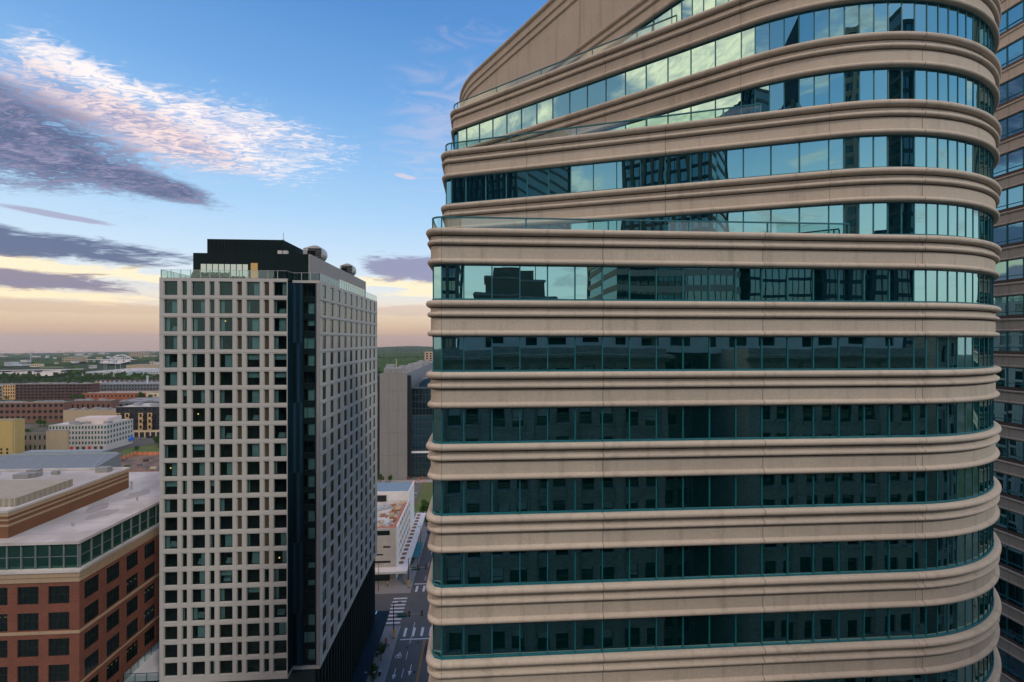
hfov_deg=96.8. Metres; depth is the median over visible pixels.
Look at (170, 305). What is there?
window
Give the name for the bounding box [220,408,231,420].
window
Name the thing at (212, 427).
narrow window
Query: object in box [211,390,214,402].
narrow window
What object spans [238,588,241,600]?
narrow window
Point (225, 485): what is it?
window
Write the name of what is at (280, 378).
window
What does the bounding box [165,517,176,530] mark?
window
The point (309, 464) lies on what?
bay window
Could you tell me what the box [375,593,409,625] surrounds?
cross road
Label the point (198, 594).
window
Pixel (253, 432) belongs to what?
window
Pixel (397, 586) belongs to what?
pavement
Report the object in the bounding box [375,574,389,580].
shop window
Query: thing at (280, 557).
window
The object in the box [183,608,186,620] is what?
narrow window
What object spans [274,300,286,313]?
window
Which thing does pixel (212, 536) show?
narrow window
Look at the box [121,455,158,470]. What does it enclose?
dirt lot
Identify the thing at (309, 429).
bay window
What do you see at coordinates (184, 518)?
narrow window
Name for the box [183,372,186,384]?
narrow window
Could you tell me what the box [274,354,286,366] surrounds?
window
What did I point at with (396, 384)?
concrete block
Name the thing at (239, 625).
narrow window
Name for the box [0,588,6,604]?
window
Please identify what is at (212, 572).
narrow window
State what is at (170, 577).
window
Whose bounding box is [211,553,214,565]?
narrow window
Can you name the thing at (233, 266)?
lounge window
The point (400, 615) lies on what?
traffic signal
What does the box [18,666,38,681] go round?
window
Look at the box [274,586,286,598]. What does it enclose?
window
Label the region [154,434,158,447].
tree
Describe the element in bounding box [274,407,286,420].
window
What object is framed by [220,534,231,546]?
window
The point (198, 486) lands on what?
window
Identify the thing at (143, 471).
site fence
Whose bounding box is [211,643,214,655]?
narrow window
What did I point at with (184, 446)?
narrow window
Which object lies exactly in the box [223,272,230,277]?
terrace planter
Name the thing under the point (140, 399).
roof
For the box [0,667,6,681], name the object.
window
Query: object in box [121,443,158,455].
green lawn
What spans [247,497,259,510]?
window
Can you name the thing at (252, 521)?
window
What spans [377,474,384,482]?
tree
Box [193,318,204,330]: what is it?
window
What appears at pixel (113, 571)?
window
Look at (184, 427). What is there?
narrow window
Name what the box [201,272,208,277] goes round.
terrace planter
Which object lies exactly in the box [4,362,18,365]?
mill
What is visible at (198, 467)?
window
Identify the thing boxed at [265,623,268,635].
narrow window
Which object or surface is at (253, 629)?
window
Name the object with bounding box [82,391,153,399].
orange brick works
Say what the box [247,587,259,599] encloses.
window
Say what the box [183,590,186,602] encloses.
narrow window
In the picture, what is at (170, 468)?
window
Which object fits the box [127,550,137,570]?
window
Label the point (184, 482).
narrow window
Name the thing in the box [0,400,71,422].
brick block
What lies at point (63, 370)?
river bridge
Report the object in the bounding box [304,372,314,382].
bay window
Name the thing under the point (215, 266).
lounge window
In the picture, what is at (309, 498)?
bay window
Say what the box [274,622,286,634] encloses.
window
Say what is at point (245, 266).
lounge window
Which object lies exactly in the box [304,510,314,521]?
bay window
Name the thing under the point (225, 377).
window
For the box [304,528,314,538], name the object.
bay window
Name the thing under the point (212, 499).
narrow window
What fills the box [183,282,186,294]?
narrow window
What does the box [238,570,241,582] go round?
narrow window
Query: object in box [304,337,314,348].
bay window
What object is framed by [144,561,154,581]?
window
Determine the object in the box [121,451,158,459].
site fence
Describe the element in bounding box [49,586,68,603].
window
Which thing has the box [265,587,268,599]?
narrow window
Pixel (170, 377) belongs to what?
window
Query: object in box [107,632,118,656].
window
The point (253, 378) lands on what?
window
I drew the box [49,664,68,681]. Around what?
window
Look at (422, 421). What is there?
glass block
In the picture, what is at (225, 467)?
window
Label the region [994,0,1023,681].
neighbor tower
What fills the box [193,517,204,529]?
window
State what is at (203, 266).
lounge window
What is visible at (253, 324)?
window
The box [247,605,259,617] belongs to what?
window
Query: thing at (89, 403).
brick hall
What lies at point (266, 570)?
narrow window
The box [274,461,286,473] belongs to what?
window
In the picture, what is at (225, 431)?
window
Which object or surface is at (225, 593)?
window
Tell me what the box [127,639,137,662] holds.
window
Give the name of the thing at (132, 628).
window
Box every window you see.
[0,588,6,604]
[0,614,6,631]
[0,641,6,657]
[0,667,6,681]
[18,587,38,604]
[18,613,38,630]
[18,639,38,656]
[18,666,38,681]
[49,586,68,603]
[49,612,68,629]
[49,638,68,655]
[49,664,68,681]
[84,574,98,598]
[84,599,98,624]
[84,624,98,650]
[84,648,98,675]
[89,673,98,681]
[107,562,118,583]
[107,585,118,607]
[107,609,118,632]
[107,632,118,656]
[107,656,118,680]
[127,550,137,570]
[127,572,137,593]
[127,595,137,616]
[127,617,137,639]
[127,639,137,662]
[144,540,154,559]
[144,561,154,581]
[144,582,154,603]
[144,604,154,625]
[144,625,154,647]
[165,282,176,294]
[165,300,176,312]
[165,318,176,330]
[165,336,176,348]
[165,354,176,366]
[165,372,176,385]
[165,390,176,403]
[165,408,176,421]
[165,426,176,439]
[165,445,176,457]
[165,463,176,475]
[165,481,176,493]
[165,499,176,512]
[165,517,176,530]
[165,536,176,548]
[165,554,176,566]
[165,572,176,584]
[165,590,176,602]
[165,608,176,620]
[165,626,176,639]
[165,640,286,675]
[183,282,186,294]
[183,300,186,312]
[183,318,186,330]
[183,336,186,348]
[183,354,186,366]
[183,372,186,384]
[183,390,186,403]
[183,408,186,421]
[183,426,186,439]
[183,444,186,457]
[183,463,186,475]
[183,481,186,493]
[183,499,186,511]
[183,517,186,529]
[183,535,186,547]
[183,553,186,565]
[183,572,186,584]
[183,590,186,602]
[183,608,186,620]
[183,626,186,638]
[183,644,186,656]
[183,662,186,674]
[193,282,204,294]
[193,300,204,312]
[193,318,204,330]
[193,336,204,348]
[193,354,204,366]
[193,372,204,384]
[193,390,204,403]
[193,408,204,421]
[193,426,204,439]
[193,444,204,457]
[193,462,204,475]
[193,480,204,493]
[193,499,204,511]
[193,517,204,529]
[193,535,204,547]
[193,553,204,565]
[193,571,204,583]
[193,589,204,601]
[193,607,204,619]
[193,625,204,637]
[201,264,205,276]
[207,264,211,275]
[211,282,214,294]
[211,300,214,312]
[211,318,214,330]
[211,336,214,348]
[211,354,214,366]
[211,372,214,384]
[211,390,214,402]
[211,408,214,420]
[211,426,214,438]
[211,444,214,456]
[211,462,214,474]
[211,480,214,492]
[211,498,214,511]
[211,516,214,529]
[211,535,214,547]
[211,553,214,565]
[211,571,214,583]
[211,589,214,601]
[211,607,214,619]
[211,625,214,637]
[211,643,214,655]
[211,661,214,673]
[213,264,217,272]
[219,264,223,272]
[220,282,231,294]
[220,300,231,312]
[220,318,231,330]
[220,336,231,348]
[220,354,231,366]
[220,372,231,384]
[220,390,231,402]
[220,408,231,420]
[220,426,231,438]
[220,444,231,456]
[220,462,231,474]
[220,480,231,492]
[220,498,231,510]
[220,516,231,528]
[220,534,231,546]
[220,552,231,564]
[220,570,231,582]
[220,588,231,600]
[220,606,231,618]
[220,624,231,636]
[225,264,229,272]
[231,264,235,277]
[237,264,241,277]
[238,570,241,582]
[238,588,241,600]
[238,606,241,618]
[238,624,241,636]
[238,642,241,654]
[238,660,241,672]
[243,264,247,277]
[247,282,259,295]
[247,300,259,312]
[247,318,259,330]
[247,336,259,348]
[247,354,259,366]
[247,372,259,384]
[247,390,259,402]
[247,408,259,420]
[247,426,259,438]
[247,443,259,456]
[247,461,259,474]
[247,479,259,492]
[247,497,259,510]
[247,515,259,528]
[247,533,259,546]
[247,551,259,564]
[247,569,259,581]
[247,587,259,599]
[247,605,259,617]
[247,623,259,635]
[265,569,268,581]
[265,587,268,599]
[265,605,268,617]
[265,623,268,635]
[265,641,268,652]
[265,659,268,670]
[274,282,286,295]
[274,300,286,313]
[274,318,286,330]
[274,336,286,348]
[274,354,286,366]
[274,372,286,384]
[274,390,286,402]
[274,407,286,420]
[274,425,286,438]
[274,443,286,455]
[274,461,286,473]
[274,479,286,491]
[274,497,286,509]
[274,515,286,527]
[274,533,286,545]
[274,551,286,563]
[274,568,286,581]
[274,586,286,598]
[274,604,286,616]
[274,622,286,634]
[304,285,314,296]
[304,302,314,313]
[304,320,314,330]
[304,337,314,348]
[304,354,314,365]
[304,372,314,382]
[304,389,314,400]
[304,406,314,417]
[304,424,314,434]
[304,441,314,452]
[304,458,314,469]
[304,476,314,486]
[304,493,314,504]
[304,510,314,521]
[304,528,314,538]
[304,545,314,556]
[304,562,314,573]
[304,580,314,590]
[304,597,314,608]
[304,614,314,625]
[304,632,314,642]
[304,649,314,660]
[339,279,363,295]
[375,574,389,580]
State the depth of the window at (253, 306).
77.94 m
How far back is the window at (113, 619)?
76.51 m
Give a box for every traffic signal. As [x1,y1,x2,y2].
[392,602,422,638]
[408,557,426,587]
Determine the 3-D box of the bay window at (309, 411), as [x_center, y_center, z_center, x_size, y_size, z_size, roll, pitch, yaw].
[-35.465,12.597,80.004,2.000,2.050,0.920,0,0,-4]
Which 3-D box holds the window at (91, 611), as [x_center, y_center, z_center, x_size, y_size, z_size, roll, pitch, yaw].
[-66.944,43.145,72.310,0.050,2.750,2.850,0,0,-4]
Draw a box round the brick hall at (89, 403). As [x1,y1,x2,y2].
[71,398,119,408]
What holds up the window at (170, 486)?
in the apartment tower at (268, 448)
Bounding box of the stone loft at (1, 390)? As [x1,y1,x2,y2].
[0,383,23,397]
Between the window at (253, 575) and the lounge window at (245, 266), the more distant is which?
the lounge window at (245, 266)
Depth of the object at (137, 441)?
358.78 m
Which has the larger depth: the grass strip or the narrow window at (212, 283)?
the grass strip
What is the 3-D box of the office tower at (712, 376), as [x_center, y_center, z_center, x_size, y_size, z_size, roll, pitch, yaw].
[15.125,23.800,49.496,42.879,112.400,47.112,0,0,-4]
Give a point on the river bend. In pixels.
(117, 362)
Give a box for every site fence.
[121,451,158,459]
[129,471,158,471]
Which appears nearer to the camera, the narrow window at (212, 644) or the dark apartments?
the narrow window at (212, 644)
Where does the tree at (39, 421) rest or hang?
on the ground at (33, 427)
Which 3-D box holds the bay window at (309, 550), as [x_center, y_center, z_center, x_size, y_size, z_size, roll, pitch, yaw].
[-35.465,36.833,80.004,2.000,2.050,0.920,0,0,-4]
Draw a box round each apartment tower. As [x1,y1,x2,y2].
[159,239,389,681]
[425,352,432,360]
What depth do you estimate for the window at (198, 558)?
76.71 m
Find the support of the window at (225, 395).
in the apartment tower at (268, 448)
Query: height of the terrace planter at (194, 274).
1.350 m
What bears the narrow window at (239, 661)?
in the apartment tower at (268, 448)
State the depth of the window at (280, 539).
77.36 m
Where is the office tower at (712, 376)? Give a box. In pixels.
[426,0,1001,681]
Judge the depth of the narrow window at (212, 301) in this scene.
77.12 m
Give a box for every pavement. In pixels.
[366,626,399,681]
[375,512,427,593]
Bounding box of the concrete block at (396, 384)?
[378,359,432,479]
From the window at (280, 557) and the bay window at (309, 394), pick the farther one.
the bay window at (309, 394)
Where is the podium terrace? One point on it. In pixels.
(145, 667)
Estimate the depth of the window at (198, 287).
77.37 m
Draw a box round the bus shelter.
[412,542,422,564]
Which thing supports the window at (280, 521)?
in the apartment tower at (268, 448)
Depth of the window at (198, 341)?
77.38 m
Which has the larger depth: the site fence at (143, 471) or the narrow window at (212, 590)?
the site fence at (143, 471)
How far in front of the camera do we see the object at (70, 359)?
2011.59 m
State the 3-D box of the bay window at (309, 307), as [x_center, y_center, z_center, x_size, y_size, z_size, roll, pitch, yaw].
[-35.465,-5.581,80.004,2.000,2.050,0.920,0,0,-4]
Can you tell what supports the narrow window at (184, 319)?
in the apartment tower at (268, 448)
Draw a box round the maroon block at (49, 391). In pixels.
[15,382,99,399]
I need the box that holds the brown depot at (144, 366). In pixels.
[126,364,158,367]
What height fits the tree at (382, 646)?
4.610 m
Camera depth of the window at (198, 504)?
76.51 m
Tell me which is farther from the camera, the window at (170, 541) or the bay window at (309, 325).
the bay window at (309, 325)
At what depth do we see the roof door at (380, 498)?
176.75 m
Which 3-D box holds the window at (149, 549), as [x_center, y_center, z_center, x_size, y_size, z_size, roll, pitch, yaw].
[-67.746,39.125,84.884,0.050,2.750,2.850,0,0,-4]
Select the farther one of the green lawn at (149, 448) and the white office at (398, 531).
the green lawn at (149, 448)
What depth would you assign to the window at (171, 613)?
77.01 m
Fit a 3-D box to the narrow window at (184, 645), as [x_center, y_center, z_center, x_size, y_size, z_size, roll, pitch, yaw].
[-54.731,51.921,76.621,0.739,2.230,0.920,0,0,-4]
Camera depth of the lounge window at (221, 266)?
80.45 m
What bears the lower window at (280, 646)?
in the apartment tower at (268, 448)
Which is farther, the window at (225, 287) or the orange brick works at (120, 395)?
the orange brick works at (120, 395)
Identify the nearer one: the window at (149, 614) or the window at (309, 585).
the window at (309, 585)
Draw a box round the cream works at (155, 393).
[146,391,158,396]
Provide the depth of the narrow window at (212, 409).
77.12 m
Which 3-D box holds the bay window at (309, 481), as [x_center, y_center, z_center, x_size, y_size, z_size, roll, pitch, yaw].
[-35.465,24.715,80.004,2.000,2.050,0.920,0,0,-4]
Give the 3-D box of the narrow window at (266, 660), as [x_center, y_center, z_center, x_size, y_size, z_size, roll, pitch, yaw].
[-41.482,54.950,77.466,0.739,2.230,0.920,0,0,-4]
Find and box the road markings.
[386,552,431,681]
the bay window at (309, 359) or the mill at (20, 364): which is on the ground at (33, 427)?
the mill at (20, 364)
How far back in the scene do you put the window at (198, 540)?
77.37 m
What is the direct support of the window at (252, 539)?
in the apartment tower at (268, 448)
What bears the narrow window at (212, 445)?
in the apartment tower at (268, 448)
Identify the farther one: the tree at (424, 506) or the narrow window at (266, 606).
the tree at (424, 506)
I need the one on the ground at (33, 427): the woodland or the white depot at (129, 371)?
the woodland
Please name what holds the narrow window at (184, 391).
in the apartment tower at (268, 448)
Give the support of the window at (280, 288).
in the apartment tower at (268, 448)
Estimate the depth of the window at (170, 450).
77.05 m
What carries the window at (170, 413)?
in the apartment tower at (268, 448)
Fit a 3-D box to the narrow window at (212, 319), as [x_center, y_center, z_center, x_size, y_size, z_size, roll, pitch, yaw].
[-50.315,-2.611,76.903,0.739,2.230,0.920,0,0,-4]
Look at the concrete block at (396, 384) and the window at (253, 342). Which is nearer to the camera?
the window at (253, 342)
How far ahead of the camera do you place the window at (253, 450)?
77.03 m
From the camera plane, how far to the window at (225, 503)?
77.63 m
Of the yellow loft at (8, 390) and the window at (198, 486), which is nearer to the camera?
the window at (198, 486)
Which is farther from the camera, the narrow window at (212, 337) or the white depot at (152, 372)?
the white depot at (152, 372)
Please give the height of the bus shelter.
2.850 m
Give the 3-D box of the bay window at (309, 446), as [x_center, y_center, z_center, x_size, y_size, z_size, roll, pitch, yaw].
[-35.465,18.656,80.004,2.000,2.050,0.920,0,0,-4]
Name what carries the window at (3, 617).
in the brick office at (79, 574)
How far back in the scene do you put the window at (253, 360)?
77.07 m
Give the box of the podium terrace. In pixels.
[123,641,158,681]
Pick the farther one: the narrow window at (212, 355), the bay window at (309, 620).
the bay window at (309, 620)
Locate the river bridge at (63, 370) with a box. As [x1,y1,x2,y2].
[0,369,83,371]
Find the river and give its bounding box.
[0,370,66,375]
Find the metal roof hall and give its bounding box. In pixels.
[0,449,120,468]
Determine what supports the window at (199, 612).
in the apartment tower at (268, 448)
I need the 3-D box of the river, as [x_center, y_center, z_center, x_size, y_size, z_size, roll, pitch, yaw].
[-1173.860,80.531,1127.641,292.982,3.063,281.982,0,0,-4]
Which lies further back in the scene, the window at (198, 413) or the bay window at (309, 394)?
the bay window at (309, 394)
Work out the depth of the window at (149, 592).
85.04 m
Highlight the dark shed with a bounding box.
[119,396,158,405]
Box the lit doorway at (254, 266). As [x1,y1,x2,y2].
[251,263,257,277]
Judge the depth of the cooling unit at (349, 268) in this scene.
107.98 m
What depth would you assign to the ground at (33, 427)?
998.87 m
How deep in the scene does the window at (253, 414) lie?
77.82 m
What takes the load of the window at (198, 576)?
in the apartment tower at (268, 448)
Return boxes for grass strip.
[414,482,432,511]
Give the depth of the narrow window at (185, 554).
76.52 m
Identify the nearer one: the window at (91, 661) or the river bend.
the window at (91, 661)
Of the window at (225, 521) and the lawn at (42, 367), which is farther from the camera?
the lawn at (42, 367)
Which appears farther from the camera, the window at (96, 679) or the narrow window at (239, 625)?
the narrow window at (239, 625)
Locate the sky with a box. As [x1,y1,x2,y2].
[0,0,547,352]
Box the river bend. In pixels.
[100,360,128,363]
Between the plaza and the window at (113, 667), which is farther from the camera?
the plaza
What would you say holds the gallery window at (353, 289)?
in the apartment tower at (268, 448)
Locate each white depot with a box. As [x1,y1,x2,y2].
[82,367,158,375]
[141,370,158,373]
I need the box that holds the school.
[129,352,148,356]
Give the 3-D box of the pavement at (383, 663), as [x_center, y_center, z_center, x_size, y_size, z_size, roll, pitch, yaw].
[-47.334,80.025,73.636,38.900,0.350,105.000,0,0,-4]
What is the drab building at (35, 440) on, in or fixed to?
on the ground at (33, 427)
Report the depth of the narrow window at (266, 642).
77.54 m
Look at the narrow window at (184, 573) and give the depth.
76.52 m
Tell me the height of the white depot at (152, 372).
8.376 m
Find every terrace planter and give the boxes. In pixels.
[191,272,199,277]
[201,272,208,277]
[208,272,216,277]
[216,272,223,277]
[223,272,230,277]
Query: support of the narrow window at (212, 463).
in the apartment tower at (268, 448)
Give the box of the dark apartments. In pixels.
[116,402,158,436]
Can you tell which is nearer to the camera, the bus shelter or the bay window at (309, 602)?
the bay window at (309, 602)
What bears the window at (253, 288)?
in the apartment tower at (268, 448)
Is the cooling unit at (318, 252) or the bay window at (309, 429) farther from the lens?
the cooling unit at (318, 252)
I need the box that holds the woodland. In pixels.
[0,346,432,379]
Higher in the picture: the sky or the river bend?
the sky
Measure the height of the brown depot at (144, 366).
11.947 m
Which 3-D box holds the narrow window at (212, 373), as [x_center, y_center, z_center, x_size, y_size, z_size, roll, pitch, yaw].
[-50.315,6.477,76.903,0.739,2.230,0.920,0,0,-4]
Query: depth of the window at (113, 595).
76.51 m
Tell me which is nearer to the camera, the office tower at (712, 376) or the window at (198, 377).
the office tower at (712, 376)
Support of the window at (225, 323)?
in the apartment tower at (268, 448)
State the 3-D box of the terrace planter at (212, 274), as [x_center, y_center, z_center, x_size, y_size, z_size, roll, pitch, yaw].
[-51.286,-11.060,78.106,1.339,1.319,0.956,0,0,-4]
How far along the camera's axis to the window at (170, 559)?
77.01 m
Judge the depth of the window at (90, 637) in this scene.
72.45 m
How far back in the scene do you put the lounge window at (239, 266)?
80.63 m
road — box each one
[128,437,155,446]
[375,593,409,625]
[385,533,432,681]
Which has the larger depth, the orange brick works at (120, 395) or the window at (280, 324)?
the orange brick works at (120, 395)
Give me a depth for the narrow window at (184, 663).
76.52 m
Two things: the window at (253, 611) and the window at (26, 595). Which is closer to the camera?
the window at (26, 595)
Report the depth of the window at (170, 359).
76.60 m
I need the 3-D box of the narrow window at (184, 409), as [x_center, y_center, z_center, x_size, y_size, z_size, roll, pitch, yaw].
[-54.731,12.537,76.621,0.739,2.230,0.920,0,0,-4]
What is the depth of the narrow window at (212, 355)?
77.12 m
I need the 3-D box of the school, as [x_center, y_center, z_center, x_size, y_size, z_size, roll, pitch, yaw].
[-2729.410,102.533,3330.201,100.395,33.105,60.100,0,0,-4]
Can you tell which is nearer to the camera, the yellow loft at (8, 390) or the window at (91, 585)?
the window at (91, 585)
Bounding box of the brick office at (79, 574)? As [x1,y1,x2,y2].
[0,466,158,681]
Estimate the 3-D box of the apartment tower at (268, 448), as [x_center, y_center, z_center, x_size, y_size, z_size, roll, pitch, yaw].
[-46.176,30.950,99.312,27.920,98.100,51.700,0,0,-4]
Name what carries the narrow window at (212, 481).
in the apartment tower at (268, 448)
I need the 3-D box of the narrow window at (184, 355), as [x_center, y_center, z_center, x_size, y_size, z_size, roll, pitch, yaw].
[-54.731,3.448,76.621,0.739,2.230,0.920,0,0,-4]
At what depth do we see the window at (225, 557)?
77.45 m
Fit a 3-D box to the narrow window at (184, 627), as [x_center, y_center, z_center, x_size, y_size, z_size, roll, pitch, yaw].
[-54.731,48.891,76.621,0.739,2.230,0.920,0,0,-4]
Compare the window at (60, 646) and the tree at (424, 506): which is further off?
the tree at (424, 506)
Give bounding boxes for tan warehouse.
[63,407,115,421]
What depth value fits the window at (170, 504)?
76.90 m
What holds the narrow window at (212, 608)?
in the apartment tower at (268, 448)
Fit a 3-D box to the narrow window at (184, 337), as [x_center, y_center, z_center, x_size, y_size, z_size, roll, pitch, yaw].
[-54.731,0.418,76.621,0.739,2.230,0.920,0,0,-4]
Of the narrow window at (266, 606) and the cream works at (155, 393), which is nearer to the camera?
the narrow window at (266, 606)
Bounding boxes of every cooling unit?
[303,245,327,260]
[340,263,355,275]
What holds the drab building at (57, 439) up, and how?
on the ground at (33, 427)
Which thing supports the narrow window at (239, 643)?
in the apartment tower at (268, 448)
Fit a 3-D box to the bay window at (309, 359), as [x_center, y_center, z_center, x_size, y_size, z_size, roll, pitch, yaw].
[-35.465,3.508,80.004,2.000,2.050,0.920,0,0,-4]
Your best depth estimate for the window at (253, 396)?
77.05 m
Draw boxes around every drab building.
[25,432,45,450]
[46,430,69,449]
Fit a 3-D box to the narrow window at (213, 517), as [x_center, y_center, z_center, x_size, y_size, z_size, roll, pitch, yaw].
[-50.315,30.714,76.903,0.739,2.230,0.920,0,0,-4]
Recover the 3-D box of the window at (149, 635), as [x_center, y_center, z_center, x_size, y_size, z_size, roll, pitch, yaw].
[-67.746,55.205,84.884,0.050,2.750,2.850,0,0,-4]
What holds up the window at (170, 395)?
in the apartment tower at (268, 448)
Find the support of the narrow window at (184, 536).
in the apartment tower at (268, 448)
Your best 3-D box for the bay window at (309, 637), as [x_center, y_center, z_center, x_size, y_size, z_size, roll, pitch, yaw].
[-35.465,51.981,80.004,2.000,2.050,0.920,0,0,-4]
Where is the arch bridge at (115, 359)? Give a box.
[86,355,135,361]
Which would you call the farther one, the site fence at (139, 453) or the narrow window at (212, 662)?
the site fence at (139, 453)
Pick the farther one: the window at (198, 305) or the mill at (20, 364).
the mill at (20, 364)
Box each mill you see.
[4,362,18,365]
[12,364,29,365]
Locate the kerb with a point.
(400, 625)
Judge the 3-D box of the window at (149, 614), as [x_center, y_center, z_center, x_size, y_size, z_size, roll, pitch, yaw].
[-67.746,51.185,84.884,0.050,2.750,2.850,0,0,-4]
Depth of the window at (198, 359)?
77.38 m
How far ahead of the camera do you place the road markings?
125.26 m
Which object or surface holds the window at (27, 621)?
in the brick office at (79, 574)
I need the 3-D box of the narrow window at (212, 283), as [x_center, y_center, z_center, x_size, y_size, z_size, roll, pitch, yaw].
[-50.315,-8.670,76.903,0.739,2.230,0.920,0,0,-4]
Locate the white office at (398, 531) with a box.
[375,481,425,584]
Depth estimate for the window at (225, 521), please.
77.63 m
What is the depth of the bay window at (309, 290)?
80.43 m
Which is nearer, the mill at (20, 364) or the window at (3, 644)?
the window at (3, 644)
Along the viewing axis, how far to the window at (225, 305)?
77.65 m
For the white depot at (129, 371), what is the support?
on the field
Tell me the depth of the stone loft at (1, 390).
629.03 m
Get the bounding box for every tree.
[35,418,44,426]
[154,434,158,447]
[369,662,377,681]
[375,641,386,660]
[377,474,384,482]
[419,499,429,512]
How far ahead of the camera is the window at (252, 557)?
77.05 m
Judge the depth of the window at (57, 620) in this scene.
70.03 m
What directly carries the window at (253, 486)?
in the apartment tower at (268, 448)
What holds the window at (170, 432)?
in the apartment tower at (268, 448)
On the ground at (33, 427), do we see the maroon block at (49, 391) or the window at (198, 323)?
the maroon block at (49, 391)
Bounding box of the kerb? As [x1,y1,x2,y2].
[384,531,427,681]
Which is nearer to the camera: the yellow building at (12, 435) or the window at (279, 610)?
the window at (279, 610)
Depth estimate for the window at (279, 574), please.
78.07 m
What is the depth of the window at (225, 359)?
76.76 m
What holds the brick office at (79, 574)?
on the ground at (33, 427)
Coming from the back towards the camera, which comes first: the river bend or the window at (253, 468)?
the river bend
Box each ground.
[0,347,432,505]
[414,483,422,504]
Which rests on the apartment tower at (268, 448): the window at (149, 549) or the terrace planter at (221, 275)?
the terrace planter at (221, 275)
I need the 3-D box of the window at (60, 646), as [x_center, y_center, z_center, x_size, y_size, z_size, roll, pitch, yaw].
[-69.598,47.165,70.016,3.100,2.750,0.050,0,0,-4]
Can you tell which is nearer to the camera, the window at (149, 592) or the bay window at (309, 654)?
the bay window at (309, 654)
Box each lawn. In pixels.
[39,366,63,368]
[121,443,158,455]
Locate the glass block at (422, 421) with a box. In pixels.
[412,378,432,476]
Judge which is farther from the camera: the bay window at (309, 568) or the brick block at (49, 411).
the brick block at (49, 411)
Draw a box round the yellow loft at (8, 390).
[3,384,14,399]
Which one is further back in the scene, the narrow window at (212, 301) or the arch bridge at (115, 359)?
the arch bridge at (115, 359)
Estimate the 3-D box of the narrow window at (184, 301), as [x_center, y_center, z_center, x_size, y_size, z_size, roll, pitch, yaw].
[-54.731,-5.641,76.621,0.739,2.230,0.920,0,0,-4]
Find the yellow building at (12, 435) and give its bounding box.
[0,418,24,454]
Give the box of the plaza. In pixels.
[377,479,432,482]
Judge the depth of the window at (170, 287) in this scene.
77.09 m
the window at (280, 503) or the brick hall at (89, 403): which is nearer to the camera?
the window at (280, 503)
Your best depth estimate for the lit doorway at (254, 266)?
80.79 m
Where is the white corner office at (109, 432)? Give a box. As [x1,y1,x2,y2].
[49,415,133,449]
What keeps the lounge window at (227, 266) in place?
in the apartment tower at (268, 448)
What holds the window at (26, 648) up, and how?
in the brick office at (79, 574)
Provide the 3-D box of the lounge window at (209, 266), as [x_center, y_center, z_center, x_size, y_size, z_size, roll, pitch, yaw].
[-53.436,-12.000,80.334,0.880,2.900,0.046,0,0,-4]
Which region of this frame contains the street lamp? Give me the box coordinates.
[375,564,381,590]
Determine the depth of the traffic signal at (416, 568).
146.74 m
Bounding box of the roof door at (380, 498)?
[377,495,386,501]

